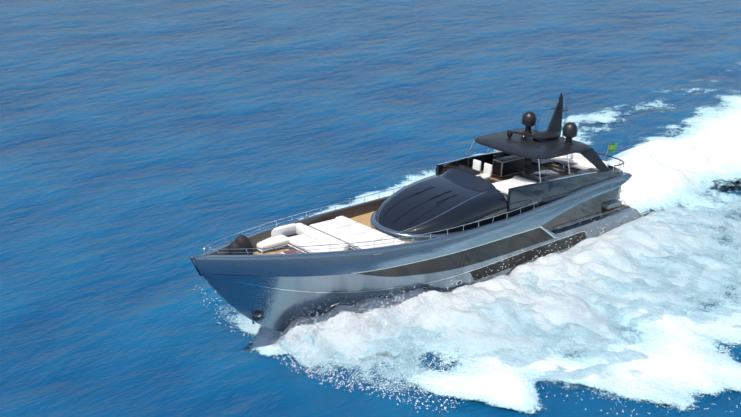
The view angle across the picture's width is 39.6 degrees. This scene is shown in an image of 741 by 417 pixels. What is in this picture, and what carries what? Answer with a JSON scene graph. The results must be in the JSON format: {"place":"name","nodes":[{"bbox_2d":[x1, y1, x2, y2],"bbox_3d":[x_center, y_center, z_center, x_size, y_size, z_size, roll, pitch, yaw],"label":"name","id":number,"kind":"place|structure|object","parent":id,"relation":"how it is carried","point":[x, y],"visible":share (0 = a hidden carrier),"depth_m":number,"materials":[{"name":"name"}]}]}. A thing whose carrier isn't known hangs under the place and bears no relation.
{"place":"outdoors","nodes":[
{"label":"outdoors","id":0,"kind":"place"},
{"bbox_2d":[0,0,740,416],"bbox_3d":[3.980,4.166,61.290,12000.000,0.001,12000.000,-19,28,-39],"label":"sea","id":1,"kind":"structure","parent":0,"point":[148,148],"depth_m":87.65,"materials":[{"name":"liquid"}]},
{"bbox_2d":[268,331,280,343],"bbox_3d":[-2.899,5.398,57.041,3.119,0.760,9.546,6,22,15],"label":"bow splash","id":2,"kind":"object","parent":1,"relation":"on","point":[271,340],"visible":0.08,"depth_m":53.80,"materials":[{"name":"grey liquid"}]},
{"bbox_2d":[216,175,423,335],"bbox_3d":[5.245,-0.242,70.518,41.543,1.378,13.953,-19,28,-39],"label":"spray","id":3,"kind":"object","parent":1,"relation":"on","point":[254,329],"visible":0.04,"depth_m":55.58,"materials":[{"name":"white liquid"}]},
{"bbox_2d":[202,207,642,331],"bbox_3d":[4.065,2.713,60.801,33.500,5.520,7.300,-13,25,-41],"label":"hull","id":4,"kind":"object","parent":1,"relation":"on","point":[278,307],"visible":0.33,"depth_m":53.26,"materials":[{"name":"paint"}]},
{"bbox_2d":[252,311,263,323],"bbox_3d":[-5.772,5.483,52.235,0.605,0.700,0.750,-13,25,-41],"label":"anchor","id":5,"kind":"object","parent":4,"relation":"attached to","point":[258,315],"visible":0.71,"depth_m":52.01,"materials":[{"name":"silver metal"}]},
{"bbox_2d":[213,273,351,276],"bbox_3d":[-5.197,2.809,51.746,7.105,0.820,5.455,-13,25,-41],"label":"hull trim line","id":6,"kind":"object","parent":4,"relation":"attached to","point":[278,276],"visible":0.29,"depth_m":50.48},
{"bbox_2d":[253,211,410,254],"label":"deck floor","id":7,"kind":"structure","parent":4,"relation":"on","point":[363,219],"depth_m":59.05,"materials":[{"name":"brown wood"}]},
{"bbox_2d":[229,235,252,254],"bbox_3d":[-6.199,2.288,50.584,2.190,1.219,2.717,-13,25,-41],"label":"bow gear","id":8,"kind":"object","parent":7,"relation":"on","point":[241,243],"visible":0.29,"depth_m":50.72,"materials":[{"name":"black metal"}]},
{"bbox_2d":[256,216,404,253],"bbox_3d":[-2.321,1.731,54.145,6.850,0.979,5.300,-13,25,-41],"label":"foredeck furniture","id":9,"kind":"object","parent":7,"relation":"on","point":[294,235],"visible":0.67,"depth_m":54.36,"materials":[{"name":"white fabric"}]},
{"bbox_2d":[370,210,465,241],"bbox_3d":[4.255,0.480,60.108,9.845,0.507,6.795,-13,25,-41],"label":"windshield frame","id":10,"kind":"object","parent":7,"relation":"on","point":[375,224],"visible":0.35,"depth_m":56.39,"materials":[{"name":"grey metal"}]},
{"bbox_2d":[375,173,508,233],"bbox_3d":[3.425,0.001,59.105,6.998,2.200,5.960,-13,25,-41],"label":"windshield","id":11,"kind":"object","parent":7,"relation":"on","point":[485,205],"visible":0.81,"depth_m":58.10,"materials":[{"name":"black glass"}]},
{"bbox_2d":[384,185,456,224],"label":"windshield wipers","id":12,"kind":"object","parent":11,"relation":"attached to","point":[424,201],"visible":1,"depth_m":58.43,"materials":[{"name":"black plastic"}]},
{"bbox_2d":[378,175,487,231],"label":"windshield trim","id":13,"kind":"structure","parent":11,"relation":"on","point":[438,215],"depth_m":58.06,"materials":[{"name":"black metal"}]},
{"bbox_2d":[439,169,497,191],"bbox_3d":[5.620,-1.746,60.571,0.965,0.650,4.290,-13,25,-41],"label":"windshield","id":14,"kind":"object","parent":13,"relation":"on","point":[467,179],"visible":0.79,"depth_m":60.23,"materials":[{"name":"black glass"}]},
{"bbox_2d":[357,263,413,276],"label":"hull window","id":15,"kind":"structure","parent":4,"relation":"attached to","point":[400,271],"depth_m":53.88,"materials":[{"name":"black glass"}]},
{"bbox_2d":[189,158,631,275],"bbox_3d":[3.001,0.379,58.837,31.308,1.770,7.370,-13,25,-41],"label":"hull band","id":16,"kind":"object","parent":4,"relation":"on","point":[324,263],"visible":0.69,"depth_m":53.63,"materials":[{"name":"paint"}]},
{"bbox_2d":[238,231,589,292],"bbox_3d":[2.428,2.193,58.989,25.422,2.210,6.903,-13,25,-41],"label":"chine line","id":17,"kind":"object","parent":4,"relation":"attached to","point":[410,285],"visible":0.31,"depth_m":55.31,"materials":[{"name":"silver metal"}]},
{"bbox_2d":[204,186,630,255],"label":"rails","id":18,"kind":"object","parent":4,"relation":"on","point":[347,242],"visible":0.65,"depth_m":53.71,"materials":[{"name":"silver metal"}]},
{"bbox_2d":[377,280,461,297],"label":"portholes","id":19,"kind":"object","parent":4,"relation":"attached to","point":[459,282],"visible":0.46,"depth_m":56.27,"materials":[{"name":"black glass"}]},
{"bbox_2d":[352,226,557,273],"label":"trim","id":20,"kind":"structure","parent":4,"relation":"attached to","point":[466,249],"depth_m":56.71,"materials":[{"name":"grey metal"}]},
{"bbox_2d":[408,227,553,275],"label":"hull window","id":21,"kind":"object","parent":4,"relation":"attached to","point":[492,250],"visible":0.48,"depth_m":57.67,"materials":[{"name":"black glass"}]},
{"bbox_2d":[469,232,585,279],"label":"hull window","id":22,"kind":"structure","parent":4,"relation":"attached to","point":[524,257],"depth_m":61.14,"materials":[{"name":"glass"}]},
{"bbox_2d":[436,151,621,211],"bbox_3d":[10.402,-2.298,65.049,11.954,1.400,6.408,-13,25,-41],"label":"flybridge side panel","id":23,"kind":"object","parent":4,"relation":"on","point":[522,196],"visible":0.54,"depth_m":62.35,"materials":[{"name":"black glass"}]},
{"bbox_2d":[465,140,609,181],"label":"roof supports","id":24,"kind":"object","parent":23,"relation":"on","point":[590,154],"visible":0.48,"depth_m":64.10,"materials":[{"name":"metal"}]},
{"bbox_2d":[475,128,588,159],"bbox_3d":[9.960,-4.072,63.917,5.850,0.230,5.600,-14,25,-41],"label":"hardtop","id":25,"kind":"object","parent":24,"relation":"on","point":[528,147],"visible":0.77,"depth_m":63.01,"materials":[{"name":"black metal"}]},
{"bbox_2d":[507,93,577,144],"bbox_3d":[10.985,-5.763,64.363,4.278,3.153,2.979,10,24,24],"label":"mast and domes","id":26,"kind":"object","parent":25,"relation":"on","point":[553,130],"visible":0.92,"depth_m":64.70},
{"bbox_2d":[539,201,601,232],"bbox_3d":[10.255,-0.723,65.524,6.700,2.300,6.398,-13,25,-41],"label":"saloon glass","id":27,"kind":"object","parent":4,"relation":"attached to","point":[553,225],"visible":0.04,"depth_m":63.68,"materials":[{"name":"grey glass"}]},
{"bbox_2d":[600,196,629,216],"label":"cockpit","id":28,"kind":"object","parent":4,"relation":"on","point":[612,204],"visible":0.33,"depth_m":67.49,"materials":[{"name":"grey wood"}]},
{"bbox_2d":[229,62,740,413],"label":"foam sheet","id":29,"kind":"object","parent":1,"relation":"on","point":[698,154],"visible":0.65,"depth_m":54.24,"materials":[{"name":"white liquid"}]},
{"bbox_2d":[239,317,276,336],"bbox_3d":[5.655,0.022,70.319,41.435,0.993,12.983,-19,28,-39],"label":"spray","id":30,"kind":"object","parent":29,"relation":"on","point":[265,330],"depth_m":54.54,"materials":[{"name":"white liquid"}]},
{"bbox_2d":[196,174,740,415],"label":"spray droplets","id":31,"kind":"object","parent":29,"relation":"on","point":[460,336],"visible":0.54,"depth_m":52.70},
{"bbox_2d":[277,179,740,403],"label":"wake","id":32,"kind":"object","parent":29,"relation":"on","point":[488,333],"visible":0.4,"depth_m":55.89,"materials":[{"name":"white liquid"}]},
{"bbox_2d":[277,182,740,393],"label":"foam","id":33,"kind":"object","parent":1,"relation":"on","point":[522,318],"visible":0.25,"depth_m":55.69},
{"bbox_2d":[481,160,582,202],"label":"fly overhang","id":34,"kind":"object","parent":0,"point":[546,200],"visible":0.06,"depth_m":65.74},
{"bbox_2d":[458,153,608,198],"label":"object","id":35,"kind":"object","parent":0,"point":[507,165],"visible":0.4,"depth_m":65.04,"materials":[{"name":"white fabric"}]},
{"bbox_2d":[480,160,621,216],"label":"fly body","id":36,"kind":"object","parent":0,"point":[610,195],"visible":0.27,"depth_m":65.56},
{"bbox_2d":[596,143,623,172],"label":"stern railing","id":37,"kind":"object","parent":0,"point":[612,147],"visible":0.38,"depth_m":67.33,"materials":[{"name":"silver metal"}]}
]}

